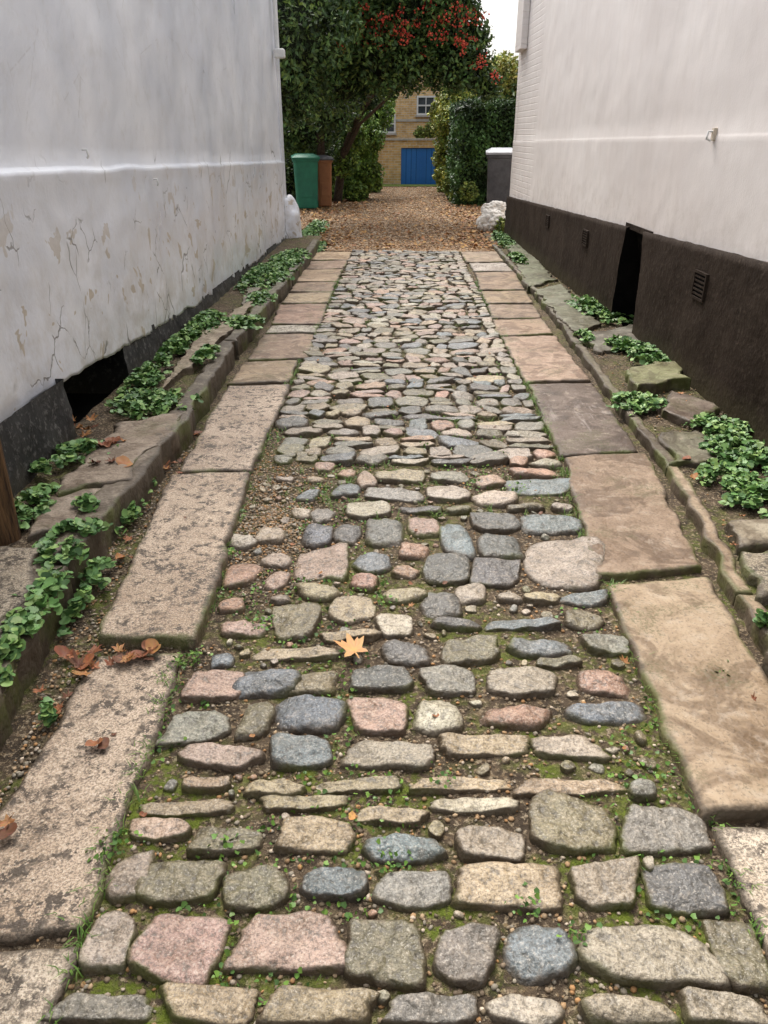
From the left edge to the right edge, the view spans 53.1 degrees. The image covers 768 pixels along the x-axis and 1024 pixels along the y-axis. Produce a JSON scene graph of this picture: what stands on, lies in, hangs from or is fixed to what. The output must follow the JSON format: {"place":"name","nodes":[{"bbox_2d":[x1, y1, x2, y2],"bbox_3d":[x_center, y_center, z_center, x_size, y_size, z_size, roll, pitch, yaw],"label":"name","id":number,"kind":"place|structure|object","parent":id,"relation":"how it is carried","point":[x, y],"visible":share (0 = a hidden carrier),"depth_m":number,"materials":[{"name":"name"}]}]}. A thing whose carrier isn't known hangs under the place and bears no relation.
{"place":"outdoors","nodes":[
{"label":"outdoors","id":0,"kind":"place"},
{"bbox_2d":[0,235,321,705],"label":"verge soil","id":1,"kind":"structure","parent":0,"point":[106,421],"depth_m":4.28,"materials":[{"name":"brown soil"}]},
{"bbox_2d":[0,546,40,620],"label":"verge flagstone","id":2,"kind":"object","parent":1,"relation":"on","point":[17,572],"visible":0.54,"depth_m":2.62,"materials":[{"name":"stone"}]},
{"bbox_2d":[0,611,48,686],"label":"ground ivy plant","id":3,"kind":"object","parent":1,"relation":"on","point":[11,640],"visible":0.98,"depth_m":2.25,"materials":[{"name":"green plant"}]},
{"bbox_2d":[1,566,73,635],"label":"ground ivy plant","id":4,"kind":"object","parent":1,"relation":"on","point":[48,583],"visible":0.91,"depth_m":2.47,"materials":[{"name":"green plant"}]},
{"bbox_2d":[14,482,61,529],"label":"ground ivy plant","id":5,"kind":"object","parent":1,"relation":"on","point":[38,493],"visible":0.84,"depth_m":3.13,"materials":[{"name":"green plant"}]},
{"bbox_2d":[28,454,64,474],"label":"ground ivy plant","id":6,"kind":"object","parent":1,"relation":"on","point":[41,465],"visible":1,"depth_m":3.41,"materials":[{"name":"green plant"}]},
{"bbox_2d":[27,488,100,542],"bbox_3d":[-1.271,0.034,3.121,0.300,0.114,0.476,1,26,1],"label":"verge flagstone","id":7,"kind":"object","parent":1,"relation":"on","point":[62,508],"visible":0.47,"depth_m":3.05,"materials":[{"name":"stone"}]},
{"bbox_2d":[32,510,113,571],"bbox_3d":[-1.176,0.094,2.845,0.242,0.079,0.500,1,26,1],"label":"ground ivy plant","id":8,"kind":"object","parent":1,"relation":"on","point":[46,545],"visible":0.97,"depth_m":2.79,"materials":[{"name":"green plant"}]},
{"bbox_2d":[70,493,100,512],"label":"ground ivy plant","id":9,"kind":"object","parent":1,"relation":"on","point":[85,502],"visible":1,"depth_m":3.08,"materials":[{"name":"green plant"}]},
{"bbox_2d":[54,438,118,464],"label":"ground ivy plant","id":10,"kind":"object","parent":1,"relation":"on","point":[67,451],"visible":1,"depth_m":3.60,"materials":[{"name":"green plant"}]},
{"bbox_2d":[58,413,182,496],"bbox_3d":[-1.240,-0.265,3.708,0.366,0.117,1.052,1,26,1],"label":"verge flagstone","id":11,"kind":"object","parent":1,"relation":"on","point":[140,437],"visible":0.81,"depth_m":3.62,"materials":[{"name":"stone"}]},
{"bbox_2d":[114,358,173,400],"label":"ground ivy plant","id":12,"kind":"object","parent":1,"relation":"on","point":[147,373],"visible":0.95,"depth_m":4.71,"materials":[{"name":"green plant"}]},
{"bbox_2d":[104,386,203,419],"bbox_3d":[-1.295,-0.628,4.308,0.529,0.080,0.584,1,26,1],"label":"ground ivy plant","id":13,"kind":"object","parent":1,"relation":"on","point":[162,400],"visible":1,"depth_m":4.26,"materials":[{"name":"green plant"}]},
{"bbox_2d":[153,329,197,362],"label":"ground ivy plant","id":14,"kind":"object","parent":1,"relation":"on","point":[175,343],"visible":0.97,"depth_m":5.38,"materials":[{"name":"green plant"}]},
{"bbox_2d":[178,308,226,340],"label":"ground ivy plant","id":15,"kind":"object","parent":1,"relation":"on","point":[203,320],"visible":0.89,"depth_m":6.06,"materials":[{"name":"green plant"}]},
{"bbox_2d":[190,343,221,365],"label":"ground ivy plant","id":16,"kind":"object","parent":1,"relation":"on","point":[205,351],"visible":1,"depth_m":5.09,"materials":[{"name":"green plant"}]},
{"bbox_2d":[162,298,255,389],"bbox_3d":[-1.269,-1.311,5.824,0.239,0.119,3.102,1,26,1],"label":"verge flagstone","id":17,"kind":"object","parent":1,"relation":"on","point":[185,365],"visible":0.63,"depth_m":5.51,"materials":[{"name":"stone"}]},
{"bbox_2d":[224,314,265,330],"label":"ground ivy plant","id":18,"kind":"object","parent":1,"relation":"on","point":[237,321],"visible":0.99,"depth_m":6.09,"materials":[{"name":"green plant"}]},
{"bbox_2d":[233,260,298,293],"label":"ground ivy plant","id":19,"kind":"object","parent":1,"relation":"on","point":[259,274],"visible":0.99,"depth_m":8.05,"materials":[{"name":"green plant"}]},
{"bbox_2d":[268,248,311,270],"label":"ground ivy plant","id":20,"kind":"object","parent":1,"relation":"on","point":[289,257],"visible":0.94,"depth_m":9.24,"materials":[{"name":"green plant"}]},
{"bbox_2d":[0,249,767,1023],"bbox_3d":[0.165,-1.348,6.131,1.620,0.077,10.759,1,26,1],"label":"cobblestone paving","id":21,"kind":"structure","parent":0,"point":[715,981],"depth_m":2.04,"materials":[{"name":"stone"}]},
{"bbox_2d":[0,440,21,545],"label":"timber post","id":22,"kind":"object","parent":21,"relation":"on","point":[10,532],"visible":0.74,"depth_m":2.84,"materials":[{"name":"wood"}]},
{"bbox_2d":[0,379,76,497],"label":"black plinth","id":23,"kind":"structure","parent":21,"relation":"on","point":[39,426],"depth_m":3.49,"materials":[{"name":"paint"}]},
{"bbox_2d":[0,947,79,1023],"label":"granite paving slab","id":24,"kind":"structure","parent":21,"relation":"on","point":[28,982],"depth_m":1.50,"materials":[{"name":"stone"}]},
{"bbox_2d":[36,696,57,727],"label":"ground ivy plant","id":25,"kind":"object","parent":21,"relation":"on","point":[48,715],"visible":1,"depth_m":2.14,"materials":[{"name":"green plant"}]},
{"bbox_2d":[57,572,110,636],"bbox_3d":[-1.053,0.304,2.662,0.116,0.071,0.377,4,26,8],"label":"ground ivy plant","id":26,"kind":"object","parent":21,"relation":"on","point":[78,601],"visible":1,"depth_m":2.64,"materials":[{"name":"green plant"}]},
{"bbox_2d":[0,653,182,945],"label":"granite paving slab","id":27,"kind":"structure","parent":21,"relation":"on","point":[58,805],"depth_m":1.90,"materials":[{"name":"stone"}]},
{"bbox_2d":[77,556,116,583],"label":"ground ivy plant","id":28,"kind":"object","parent":21,"relation":"on","point":[96,565],"visible":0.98,"depth_m":2.85,"materials":[{"name":"green plant"}]},
{"bbox_2d":[114,498,150,535],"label":"ground ivy plant","id":29,"kind":"object","parent":21,"relation":"on","point":[131,511],"visible":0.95,"depth_m":3.24,"materials":[{"name":"green plant"}]},
{"bbox_2d":[98,472,250,650],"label":"granite paving slab","id":30,"kind":"structure","parent":21,"relation":"on","point":[166,592],"depth_m":2.88,"materials":[{"name":"stone"}]},
{"bbox_2d":[63,237,285,393],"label":"black plinth","id":31,"kind":"structure","parent":21,"relation":"on","point":[108,375],"depth_m":4.95,"materials":[{"name":"paint"}]},
{"bbox_2d":[66,393,109,424],"bbox_3d":[-1.981,-0.505,4.421,0.570,0.050,1.300,1,26,1],"label":"vent recess","id":32,"kind":"object","parent":31,"relation":"in","point":[82,405],"depth_m":4.70,"materials":[{"name":"black"}]},
{"bbox_2d":[0,0,285,422],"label":"rendered wall","id":33,"kind":"structure","parent":31,"relation":"on","point":[109,247],"depth_m":4.71,"materials":[{"name":"white paint"}]},
{"bbox_2d":[180,384,290,474],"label":"granite paving slab","id":34,"kind":"structure","parent":21,"relation":"on","point":[239,424],"depth_m":4.25,"materials":[{"name":"stone"}]},
{"bbox_2d":[227,360,297,386],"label":"sandstone paving slab","id":35,"kind":"structure","parent":21,"relation":"on","point":[262,373],"depth_m":5.28,"materials":[{"name":"stone"}]},
{"bbox_2d":[248,334,313,361],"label":"sandstone paving slab","id":36,"kind":"structure","parent":21,"relation":"on","point":[275,347],"depth_m":5.92,"materials":[{"name":"stone"}]},
{"bbox_2d":[271,304,327,325],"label":"sandstone paving slab","id":37,"kind":"structure","parent":21,"relation":"on","point":[301,314],"depth_m":7.01,"materials":[{"name":"stone"}]},
{"bbox_2d":[289,282,336,292],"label":"sandstone paving slab","id":38,"kind":"structure","parent":21,"relation":"on","point":[306,287],"depth_m":8.24,"materials":[{"name":"stone"}]},
{"bbox_2d":[297,269,343,282],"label":"sandstone paving slab","id":39,"kind":"structure","parent":21,"relation":"on","point":[325,275],"depth_m":8.94,"materials":[{"name":"stone"}]},
{"bbox_2d":[333,633,367,657],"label":"plane tree leaf","id":40,"kind":"object","parent":21,"relation":"on","point":[351,646],"visible":1,"depth_m":2.45,"materials":[{"name":"plant"}]},
{"bbox_2d":[0,196,756,839],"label":"fallen leaves","id":41,"kind":"object","parent":21,"relation":"on","point":[150,646],"visible":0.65,"depth_m":3.51,"materials":[{"name":"brown plant"}]},
{"bbox_2d":[0,255,767,1023],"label":"loose pebbles","id":42,"kind":"object","parent":21,"relation":"on","point":[272,511],"visible":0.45,"depth_m":2.26,"materials":[{"name":"gravel"}]},
{"bbox_2d":[85,277,762,1004],"bbox_3d":[0.236,-0.895,5.176,1.794,0.048,8.304,1,26,1],"label":"moss","id":43,"kind":"object","parent":21,"relation":"on","point":[383,869],"visible":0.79,"depth_m":1.90,"materials":[{"name":"green plant"}]},
{"bbox_2d":[469,263,512,272],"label":"granite paving slab","id":44,"kind":"structure","parent":21,"relation":"on","point":[488,267],"depth_m":9.50,"materials":[{"name":"stone"}]},
{"bbox_2d":[481,291,532,304],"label":"sandstone paving slab","id":45,"kind":"structure","parent":21,"relation":"on","point":[507,297],"depth_m":7.75,"materials":[{"name":"stone"}]},
{"bbox_2d":[487,304,540,319],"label":"sandstone paving slab","id":46,"kind":"structure","parent":21,"relation":"on","point":[512,311],"depth_m":7.14,"materials":[{"name":"stone"}]},
{"bbox_2d":[492,318,552,338],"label":"sandstone paving slab","id":47,"kind":"structure","parent":21,"relation":"on","point":[526,327],"depth_m":6.53,"materials":[{"name":"stone"}]},
{"bbox_2d":[501,335,590,383],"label":"sandstone paving slab","id":48,"kind":"structure","parent":21,"relation":"on","point":[546,359],"depth_m":5.58,"materials":[{"name":"stone"}]},
{"bbox_2d":[504,196,640,325],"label":"bitumen plinth","id":49,"kind":"structure","parent":21,"relation":"on","point":[603,268],"depth_m":7.60,"materials":[{"name":"black paint"}]},
{"bbox_2d":[509,0,767,261],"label":"rendered wall","id":50,"kind":"structure","parent":49,"relation":"on","point":[625,107],"depth_m":5.75,"materials":[{"name":"beige paint"}]},
{"bbox_2d":[515,0,529,52],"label":"sign bracket board","id":51,"kind":"object","parent":50,"relation":"attached to","point":[522,25],"visible":1,"depth_m":10.57,"materials":[{"name":"beige paint"}]},
{"bbox_2d":[528,383,637,460],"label":"sandstone paving slab","id":52,"kind":"structure","parent":21,"relation":"on","point":[582,418],"depth_m":4.40,"materials":[{"name":"grey stone"}]},
{"bbox_2d":[564,453,701,580],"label":"sandstone paving slab","id":53,"kind":"structure","parent":21,"relation":"on","point":[629,518],"depth_m":3.28,"materials":[{"name":"stone"}]},
{"bbox_2d":[632,232,767,446],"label":"bitumen plinth","id":54,"kind":"structure","parent":21,"relation":"on","point":[714,346],"depth_m":4.62,"materials":[{"name":"black paint"}]},
{"bbox_2d":[690,269,708,302],"bbox_3d":[1.980,-1.414,4.803,0.032,0.170,0.210,1,26,1],"label":"air vent","id":55,"kind":"object","parent":54,"relation":"attached to","point":[699,285],"visible":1,"depth_m":4.79,"materials":[{"name":"metal"}]},
{"bbox_2d":[712,826,767,963],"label":"granite paving slab","id":56,"kind":"structure","parent":21,"relation":"on","point":[740,849],"depth_m":1.73,"materials":[{"name":"stone"}]},
{"bbox_2d":[299,187,491,251],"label":"gravel drive","id":57,"kind":"structure","parent":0,"point":[410,220],"depth_m":15.66,"materials":[{"name":"gravel"}]},
{"bbox_2d":[272,3,285,228],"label":"end wall","id":58,"kind":"structure","parent":57,"relation":"on","point":[280,119],"depth_m":10.83,"materials":[{"name":"white paint"}]},
{"bbox_2d":[285,194,301,238],"bbox_3d":[-1.442,-4.287,11.571,0.420,0.920,0.414,1,26,1],"label":"spur stone","id":59,"kind":"object","parent":57,"relation":"on","point":[293,220],"visible":0.34,"depth_m":11.40,"materials":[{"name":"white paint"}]},
{"bbox_2d":[291,153,319,207],"bbox_3d":[-1.703,-7.219,16.808,0.600,1.136,0.742,-3,26,-7],"label":"wheelie bin","id":60,"kind":"object","parent":57,"relation":"on","point":[305,165],"visible":0.84,"depth_m":16.52,"materials":[{"name":"green plastic"}]},
{"bbox_2d":[318,155,333,205],"bbox_3d":[-1.370,-7.418,17.259,0.420,1.096,0.642,-6,27,-12],"label":"wheelie bin","id":61,"kind":"object","parent":57,"relation":"on","point":[325,162],"visible":0.69,"depth_m":17.02,"materials":[{"name":"brown plastic"}]},
{"bbox_2d":[332,95,396,202],"bbox_3d":[-0.463,-9.526,19.576,1.479,2.906,4.987,7,27,13],"label":"climbing ivy shrub","id":62,"kind":"object","parent":57,"relation":"on","point":[362,174],"visible":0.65,"depth_m":18.88,"materials":[{"name":"green plant"}]},
{"bbox_2d":[277,0,507,202],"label":"cotoneaster tree","id":63,"kind":"object","parent":57,"relation":"on","point":[342,62],"visible":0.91,"depth_m":13.32,"materials":[{"name":"green plant"}]},
{"bbox_2d":[299,186,495,251],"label":"gravel stones","id":64,"kind":"object","parent":57,"relation":"on","point":[361,245],"visible":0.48,"depth_m":14.18,"materials":[{"name":"brown gravel"}]},
{"bbox_2d":[401,148,435,183],"bbox_3d":[1.213,-11.268,25.055,1.319,1.106,0.110,1,26,1],"label":"garage door","id":65,"kind":"structure","parent":57,"relation":"on","point":[417,167],"depth_m":25.03,"materials":[{"name":"paint"}]},
{"bbox_2d":[426,88,476,191],"bbox_3d":[1.989,-10.404,21.401,1.536,2.857,5.222,1,26,1],"label":"garden shrub","id":66,"kind":"object","parent":57,"relation":"on","point":[438,113],"visible":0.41,"depth_m":21.43,"materials":[{"name":"green plant"}]},
{"bbox_2d":[441,175,504,231],"bbox_3d":[1.968,-6.621,16.147,0.674,0.680,7.762,-1,26,-3],"label":"shrub","id":67,"kind":"object","parent":57,"relation":"on","point":[470,193],"visible":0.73,"depth_m":17.66,"materials":[{"name":"green plant"}]},
{"bbox_2d":[435,50,518,100],"bbox_3d":[3.161,-13.466,24.360,2.531,2.100,3.729,-4,26,-9],"label":"yellowing tree","id":68,"kind":"object","parent":57,"relation":"on","point":[504,68],"visible":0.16,"depth_m":23.07,"materials":[{"name":"green plant"}]},
{"bbox_2d":[444,96,515,206],"bbox_3d":[3.290,-8.819,18.859,3.583,2.530,3.629,1,26,1],"label":"clipped hedge","id":69,"kind":"object","parent":57,"relation":"on","point":[477,129],"visible":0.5,"depth_m":17.38,"materials":[{"name":"green plant"}]},
{"bbox_2d":[476,201,505,232],"bbox_3d":[1.838,-4.977,13.052,0.544,0.562,0.588,1,26,1],"label":"white boulder","id":70,"kind":"object","parent":57,"relation":"on","point":[492,212],"visible":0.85,"depth_m":12.91,"materials":[{"name":"stone"}]},
{"bbox_2d":[486,148,512,216],"bbox_3d":[2.260,-6.409,14.999,0.600,1.276,0.742,3,26,6],"label":"wheelie bin","id":71,"kind":"object","parent":57,"relation":"on","point":[499,172],"visible":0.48,"depth_m":14.65,"materials":[{"name":"grey plastic"}]},
{"bbox_2d":[38,279,767,1023],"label":"grass","id":72,"kind":"structure","parent":0,"point":[162,675],"depth_m":2.31,"materials":[{"name":"green plant"}]},
{"bbox_2d":[473,0,518,60],"label":"sky","id":73,"kind":"structure","parent":0,"point":[503,13],"materials":[{"name":"white"}]},
{"bbox_2d":[484,233,767,610],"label":"verge soil","id":74,"kind":"structure","parent":0,"point":[716,510],"depth_m":4.21,"materials":[{"name":"brown soil"}]},
{"bbox_2d":[505,239,557,292],"bbox_3d":[1.843,-3.231,9.925,0.414,0.120,4.180,2,26,4],"label":"verge flagstone","id":75,"kind":"object","parent":74,"relation":"on","point":[534,272],"visible":0.65,"depth_m":8.94,"materials":[{"name":"stone"}]},
{"bbox_2d":[533,284,600,334],"bbox_3d":[1.692,-1.900,7.204,0.397,0.118,2.211,1,26,1],"label":"verge flagstone","id":76,"kind":"object","parent":74,"relation":"on","point":[572,318],"visible":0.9,"depth_m":6.98,"materials":[{"name":"stone"}]},
{"bbox_2d":[564,293,633,325],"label":"ground ivy plant","id":77,"kind":"object","parent":74,"relation":"on","point":[593,306],"visible":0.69,"depth_m":6.79,"materials":[{"name":"green plant"}]},
{"bbox_2d":[578,324,637,354],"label":"verge flagstone","id":78,"kind":"object","parent":74,"relation":"on","point":[598,346],"visible":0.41,"depth_m":5.99,"materials":[{"name":"stone"}]},
{"bbox_2d":[605,391,667,415],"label":"ground ivy plant","id":79,"kind":"object","parent":74,"relation":"on","point":[638,401],"visible":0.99,"depth_m":4.49,"materials":[{"name":"green plant"}]},
{"bbox_2d":[621,340,670,364],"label":"ground ivy plant","id":80,"kind":"object","parent":74,"relation":"on","point":[647,352],"visible":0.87,"depth_m":5.46,"materials":[{"name":"green plant"}]},
{"bbox_2d":[624,361,690,394],"bbox_3d":[1.789,-0.858,4.997,0.473,0.117,0.566,1,26,1],"label":"verge flagstone","id":81,"kind":"object","parent":74,"relation":"on","point":[656,377],"visible":0.91,"depth_m":4.88,"materials":[{"name":"stone"}]},
{"bbox_2d":[661,391,719,429],"bbox_3d":[1.780,-0.573,4.479,0.314,0.114,0.543,13,29,25],"label":"verge flagstone","id":82,"kind":"object","parent":74,"relation":"on","point":[678,410],"visible":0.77,"depth_m":4.41,"materials":[{"name":"stone"}]},
{"bbox_2d":[657,430,727,467],"bbox_3d":[1.560,-0.295,3.938,0.355,0.112,0.472,1,26,1],"label":"verge flagstone","id":83,"kind":"object","parent":74,"relation":"on","point":[678,446],"visible":0.59,"depth_m":3.90,"materials":[{"name":"stone"}]},
{"bbox_2d":[694,458,744,491],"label":"ground ivy plant","id":84,"kind":"object","parent":74,"relation":"on","point":[710,472],"visible":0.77,"depth_m":3.56,"materials":[{"name":"green plant"}]},
{"bbox_2d":[681,412,764,442],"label":"ground ivy plant","id":85,"kind":"object","parent":74,"relation":"on","point":[730,425],"visible":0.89,"depth_m":4.11,"materials":[{"name":"green plant"}]},
{"bbox_2d":[696,430,767,475],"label":"ground ivy plant","id":86,"kind":"object","parent":74,"relation":"on","point":[749,452],"visible":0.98,"depth_m":3.78,"materials":[{"name":"green plant"}]},
{"bbox_2d":[704,463,767,518],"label":"ground ivy plant","id":87,"kind":"object","parent":74,"relation":"on","point":[752,492],"visible":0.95,"depth_m":3.36,"materials":[{"name":"green plant"}]},
{"bbox_2d":[724,519,767,554],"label":"verge flagstone","id":88,"kind":"object","parent":74,"relation":"on","point":[750,536],"visible":0.79,"depth_m":3.03,"materials":[{"name":"stone"}]},
{"bbox_2d":[737,551,767,605],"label":"verge flagstone","id":89,"kind":"object","parent":74,"relation":"on","point":[754,569],"visible":0.72,"depth_m":2.78,"materials":[{"name":"stone"}]},
{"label":"ground","id":90,"kind":"structure","parent":0,"visible":0},
{"bbox_2d":[0,563,73,751],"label":"stone kerb","id":91,"kind":"structure","parent":90,"relation":"on","point":[35,652],"depth_m":2.32,"materials":[{"name":"stone"}]},
{"bbox_2d":[39,410,193,592],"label":"stone kerb","id":92,"kind":"structure","parent":90,"relation":"on","point":[116,498],"depth_m":3.29,"materials":[{"name":"stone"}]},
{"bbox_2d":[174,341,235,433],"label":"stone kerb","id":93,"kind":"structure","parent":90,"relation":"on","point":[208,383],"depth_m":4.79,"materials":[{"name":"stone"}]},
{"bbox_2d":[224,303,269,359],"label":"stone kerb","id":94,"kind":"structure","parent":90,"relation":"on","point":[242,338],"depth_m":6.13,"materials":[{"name":"stone"}]},
{"bbox_2d":[265,275,291,317],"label":"stone kerb","id":95,"kind":"structure","parent":90,"relation":"on","point":[281,290],"depth_m":7.62,"materials":[{"name":"stone"}]},
{"bbox_2d":[265,325,318,334],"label":"granite paving slab","id":96,"kind":"structure","parent":90,"relation":"on","point":[291,329],"depth_m":6.46,"materials":[{"name":"stone"}]},
{"bbox_2d":[281,292,332,304],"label":"sandstone paving slab","id":97,"kind":"structure","parent":90,"relation":"on","point":[308,298],"depth_m":7.71,"materials":[{"name":"stone"}]},
{"bbox_2d":[372,140,400,183],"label":"wall","id":98,"kind":"structure","parent":90,"relation":"on","point":[389,158],"depth_m":24.93,"materials":[{"name":"yellow brick"}]},
{"bbox_2d":[333,75,442,176],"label":"walls","id":99,"kind":"structure","parent":90,"relation":"on","point":[405,108],"depth_m":28.41,"materials":[{"name":"yellow brick"}]},
{"bbox_2d":[460,251,503,263],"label":"sandstone paving slab","id":100,"kind":"structure","parent":90,"relation":"on","point":[482,257],"depth_m":10.28,"materials":[{"name":"stone"}]},
{"bbox_2d":[474,272,524,290],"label":"sandstone paving slab","id":101,"kind":"structure","parent":90,"relation":"on","point":[498,281],"depth_m":8.59,"materials":[{"name":"stone"}]},
{"bbox_2d":[547,307,583,349],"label":"stone kerb","id":102,"kind":"structure","parent":90,"relation":"on","point":[572,340],"depth_m":6.32,"materials":[{"name":"stone"}]},
{"bbox_2d":[574,344,619,401],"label":"stone kerb","id":103,"kind":"structure","parent":90,"relation":"on","point":[600,377],"depth_m":5.25,"materials":[{"name":"stone"}]},
{"bbox_2d":[611,398,674,475],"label":"stone kerb","id":104,"kind":"structure","parent":90,"relation":"on","point":[660,456],"depth_m":4.09,"materials":[{"name":"stone"}]},
{"bbox_2d":[605,577,767,823],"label":"sandstone paving slab","id":105,"kind":"structure","parent":90,"relation":"on","point":[712,723],"depth_m":2.26,"materials":[{"name":"stone"}]},
{"bbox_2d":[666,466,752,605],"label":"stone kerb","id":106,"kind":"structure","parent":90,"relation":"on","point":[731,582],"depth_m":3.07,"materials":[{"name":"stone"}]},
{"bbox_2d":[733,594,767,653],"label":"stone kerb","id":107,"kind":"structure","parent":90,"relation":"on","point":[745,607],"depth_m":2.61,"materials":[{"name":"stone"}]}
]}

